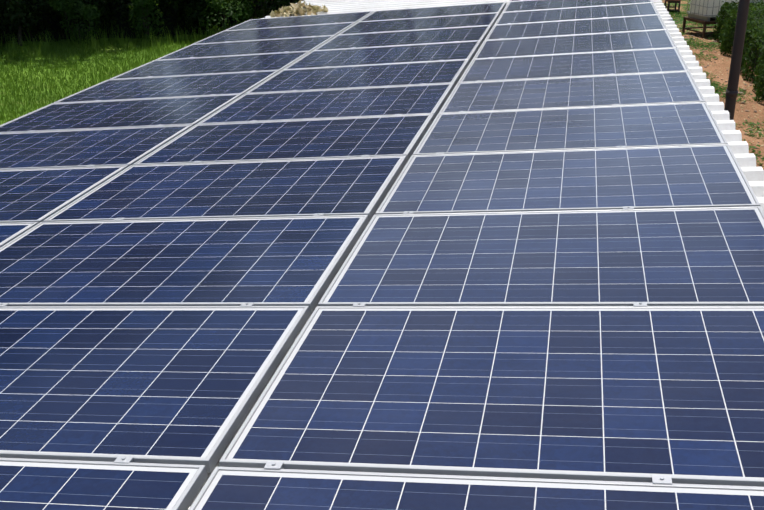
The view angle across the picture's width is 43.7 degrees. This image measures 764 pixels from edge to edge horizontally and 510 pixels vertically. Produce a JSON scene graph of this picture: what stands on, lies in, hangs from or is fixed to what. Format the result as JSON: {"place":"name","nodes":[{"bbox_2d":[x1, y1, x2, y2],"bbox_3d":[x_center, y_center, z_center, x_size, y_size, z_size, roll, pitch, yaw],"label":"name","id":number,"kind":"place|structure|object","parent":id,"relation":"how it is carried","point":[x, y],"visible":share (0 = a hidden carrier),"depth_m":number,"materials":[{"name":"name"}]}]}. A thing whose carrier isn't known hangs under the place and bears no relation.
{"place":"outdoors","nodes":[
{"label":"outdoors","id":0,"kind":"place"},
{"bbox_2d":[0,19,220,123],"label":"lawn grass","id":1,"kind":"structure","parent":0,"point":[48,47],"depth_m":24.29,"materials":[{"name":"green plant"}]},
{"bbox_2d":[270,0,327,17],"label":"dry leaf litter heap","id":2,"kind":"object","parent":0,"point":[300,8],"visible":0.94,"depth_m":13.12,"materials":[{"name":"beige plant"}]},
{"bbox_2d":[0,0,763,169],"bbox_3d":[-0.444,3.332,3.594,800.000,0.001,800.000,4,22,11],"label":"terrain","id":3,"kind":"structure","parent":0,"point":[723,67],"depth_m":23.05,"materials":[{"name":"green plant"}]},
{"bbox_2d":[48,0,253,44],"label":"shrub stems","id":4,"kind":"object","parent":3,"relation":"on","point":[142,8],"visible":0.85,"depth_m":26.73,"materials":[{"name":"green plant"}]},
{"bbox_2d":[0,0,303,45],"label":"thicket","id":5,"kind":"object","parent":3,"relation":"on","point":[24,21],"depth_m":27.59,"materials":[{"name":"green plant"}]},
{"bbox_2d":[664,0,681,11],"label":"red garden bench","id":6,"kind":"object","parent":3,"relation":"on","point":[675,2],"visible":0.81,"depth_m":33.09,"materials":[{"name":"brown wood"}]},
{"bbox_2d":[682,0,738,37],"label":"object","id":7,"kind":"object","parent":3,"relation":"on","point":[704,12],"visible":0.52,"depth_m":28.08,"materials":[{"name":"metal"}]},
{"bbox_2d":[664,3,763,166],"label":"creeping weed plants","id":8,"kind":"object","parent":3,"relation":"on","point":[696,45],"visible":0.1,"depth_m":24.99,"materials":[{"name":"green plant"}]},
{"bbox_2d":[676,21,763,151],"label":"soil pebbles","id":9,"kind":"object","parent":3,"relation":"on","point":[755,111],"visible":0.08,"depth_m":21.72,"materials":[{"name":"stone"}]},
{"bbox_2d":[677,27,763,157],"bbox_3d":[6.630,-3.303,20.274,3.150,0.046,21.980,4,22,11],"label":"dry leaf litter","id":10,"kind":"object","parent":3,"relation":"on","point":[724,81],"visible":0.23,"depth_m":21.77,"materials":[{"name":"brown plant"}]},
{"bbox_2d":[724,0,749,119],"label":"street light pole","id":11,"kind":"object","parent":3,"relation":"on","point":[731,95],"visible":0.31,"depth_m":10.89,"materials":[{"name":"metal"}]},
{"bbox_2d":[713,0,763,102],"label":"hedge","id":12,"kind":"object","parent":3,"relation":"on","point":[753,54],"visible":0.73,"depth_m":23.62,"materials":[{"name":"green plant"}]},
{"bbox_2d":[187,0,763,509],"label":"corrugated roof","id":13,"kind":"structure","parent":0,"point":[745,158],"depth_m":7.21,"materials":[{"name":"white metal"}]},
{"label":"building walls","id":14,"kind":"object","parent":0,"visible":0},
{"bbox_3d":[0.089,-1.669,8.846,5.105,0.160,18.400,-1,21,12],"label":"roof","id":15,"kind":"object","parent":14,"relation":"attached to","visible":0},
{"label":"mounting rails","id":16,"kind":"object","parent":15,"relation":"on","visible":0},
{"bbox_2d":[0,222,37,247],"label":"solar panel","id":17,"kind":"object","parent":16,"relation":"on","point":[9,232],"visible":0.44,"depth_m":4.60,"materials":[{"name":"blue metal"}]},
{"bbox_2d":[0,165,127,223],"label":"solar panel","id":18,"kind":"object","parent":16,"relation":"on","point":[38,195],"visible":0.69,"depth_m":5.28,"materials":[{"name":"blue glass"}]},
{"bbox_2d":[0,124,192,169],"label":"solar panel","id":19,"kind":"object","parent":16,"relation":"on","point":[128,146],"visible":0.79,"depth_m":6.20,"materials":[{"name":"blue glass"}]},
{"bbox_2d":[0,458,207,509],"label":"solar panel","id":20,"kind":"object","parent":16,"relation":"on","point":[37,484],"visible":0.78,"depth_m":2.44,"materials":[{"name":"blue glass"}]},
{"bbox_2d":[0,94,241,132],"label":"solar panel","id":21,"kind":"object","parent":16,"relation":"on","point":[188,110],"visible":0.85,"depth_m":7.13,"materials":[{"name":"blue glass"}]},
{"bbox_2d":[0,306,309,472],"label":"solar panel","id":22,"kind":"object","parent":16,"relation":"on","point":[185,385],"visible":0.94,"depth_m":3.00,"materials":[{"name":"blue glass"}]},
{"bbox_2d":[54,70,279,102],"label":"solar panel","id":23,"kind":"object","parent":16,"relation":"on","point":[242,83],"visible":0.77,"depth_m":8.06,"materials":[{"name":"blue glass"}]},
{"bbox_2d":[0,215,368,313],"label":"solar panel","id":24,"kind":"object","parent":16,"relation":"on","point":[282,261],"visible":0.94,"depth_m":3.98,"materials":[{"name":"blue glass"}]},
{"bbox_2d":[109,51,309,79],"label":"solar panel","id":25,"kind":"object","parent":16,"relation":"on","point":[221,64],"visible":0.75,"depth_m":8.98,"materials":[{"name":"blue glass"}]},
{"bbox_2d":[43,155,406,221],"bbox_3d":[-0.765,-0.341,4.976,1.650,0.042,0.990,-1,21,12],"label":"solar panel","id":26,"kind":"object","parent":16,"relation":"on","point":[312,187],"visible":0.85,"depth_m":4.90,"materials":[{"name":"blue glass"}]},
{"bbox_2d":[156,35,334,59],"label":"solar panel","id":27,"kind":"object","parent":16,"relation":"on","point":[299,44],"visible":0.79,"depth_m":9.91,"materials":[{"name":"blue glass"}]},
{"bbox_2d":[193,22,355,43],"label":"solar panel","id":28,"kind":"object","parent":16,"relation":"on","point":[335,29],"visible":0.75,"depth_m":10.83,"materials":[{"name":"blue glass"}]},
{"bbox_2d":[133,114,433,164],"bbox_3d":[-0.565,-0.706,5.896,1.650,0.041,0.990,-1,21,12],"label":"solar panel","id":29,"kind":"object","parent":16,"relation":"on","point":[393,135],"visible":0.88,"depth_m":5.83,"materials":[{"name":"blue glass"}]},
{"bbox_2d":[224,11,373,30],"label":"solar panel","id":30,"kind":"object","parent":16,"relation":"on","point":[356,17],"visible":0.71,"depth_m":11.76,"materials":[{"name":"glass"}]},
{"bbox_2d":[197,83,453,123],"bbox_3d":[-0.366,-1.072,6.817,1.650,0.042,0.990,-1,21,12],"label":"solar panel","id":31,"kind":"object","parent":16,"relation":"on","point":[360,102],"visible":0.88,"depth_m":6.76,"materials":[{"name":"blue glass"}]},
{"bbox_2d":[0,0,671,483],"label":"panel clamps","id":32,"kind":"object","parent":16,"relation":"on","point":[280,464],"visible":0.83,"depth_m":3.37,"materials":[{"name":"silver metal"}]},
{"bbox_2d":[245,59,468,93],"bbox_3d":[-0.170,-1.438,7.739,1.650,0.042,0.990,-1,21,12],"label":"solar panel","id":33,"kind":"object","parent":16,"relation":"on","point":[392,74],"visible":0.88,"depth_m":7.69,"materials":[{"name":"blue glass"}]},
{"bbox_2d":[283,40,480,69],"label":"solar panel","id":34,"kind":"object","parent":16,"relation":"on","point":[396,54],"visible":0.85,"depth_m":8.62,"materials":[{"name":"blue glass"}]},
{"bbox_2d":[313,25,490,50],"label":"solar panel","id":35,"kind":"object","parent":16,"relation":"on","point":[423,36],"visible":0.88,"depth_m":9.55,"materials":[{"name":"blue glass"}]},
{"bbox_2d":[338,13,499,34],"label":"solar panel","id":36,"kind":"object","parent":16,"relation":"on","point":[484,19],"visible":0.83,"depth_m":10.47,"materials":[{"name":"blue glass"}]},
{"bbox_2d":[358,2,505,21],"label":"solar panel","id":37,"kind":"object","parent":16,"relation":"on","point":[482,8],"visible":0.85,"depth_m":11.40,"materials":[{"name":"blue glass"}]},
{"bbox_2d":[189,466,763,509],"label":"solar panel","id":38,"kind":"object","parent":16,"relation":"on","point":[233,488],"visible":1,"depth_m":2.28,"materials":[{"name":"blue glass"}]},
{"bbox_2d":[219,306,763,486],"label":"solar panel","id":39,"kind":"object","parent":16,"relation":"on","point":[622,393],"visible":0.88,"depth_m":2.69,"materials":[{"name":"blue glass"}]},
{"bbox_2d":[318,206,763,305],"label":"solar panel","id":40,"kind":"object","parent":16,"relation":"on","point":[708,256],"visible":0.88,"depth_m":3.62,"materials":[{"name":"blue glass"}]},
{"bbox_2d":[375,144,759,214],"bbox_3d":[0.874,-0.361,4.615,1.650,0.041,0.990,-1,21,12],"label":"solar panel","id":41,"kind":"object","parent":16,"relation":"on","point":[693,176],"visible":0.92,"depth_m":4.54,"materials":[{"name":"blue glass"}]},
{"bbox_2d":[413,102,727,154],"bbox_3d":[1.073,-0.727,5.536,1.650,0.040,0.990,-1,21,12],"label":"solar panel","id":42,"kind":"object","parent":16,"relation":"on","point":[666,124],"visible":0.83,"depth_m":5.47,"materials":[{"name":"blue glass"}]},
{"bbox_2d":[439,71,705,112],"bbox_3d":[1.270,-1.092,6.455,1.650,0.041,0.990,-1,21,12],"label":"solar panel","id":43,"kind":"object","parent":16,"relation":"on","point":[619,89],"visible":0.85,"depth_m":6.40,"materials":[{"name":"blue glass"}]},
{"bbox_2d":[458,48,689,82],"bbox_3d":[1.470,-1.458,7.377,1.650,0.040,0.990,-1,21,12],"label":"solar panel","id":44,"kind":"object","parent":16,"relation":"on","point":[585,64],"visible":0.81,"depth_m":7.33,"materials":[{"name":"blue glass"}]},
{"bbox_2d":[473,29,676,58],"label":"solar panel","id":45,"kind":"object","parent":16,"relation":"on","point":[604,42],"visible":0.85,"depth_m":8.26,"materials":[{"name":"blue glass"}]},
{"bbox_2d":[485,14,666,39],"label":"solar panel","id":46,"kind":"object","parent":16,"relation":"on","point":[582,26],"visible":0.85,"depth_m":9.19,"materials":[{"name":"blue glass"}]},
{"bbox_2d":[494,2,658,24],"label":"solar panel","id":47,"kind":"object","parent":16,"relation":"on","point":[593,12],"visible":0.9,"depth_m":10.11,"materials":[{"name":"blue glass"}]},
{"bbox_2d":[503,0,652,11],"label":"solar panel","id":48,"kind":"object","parent":16,"relation":"on","point":[525,5],"visible":0.77,"depth_m":10.94,"materials":[{"name":"blue glass"}]}
]}

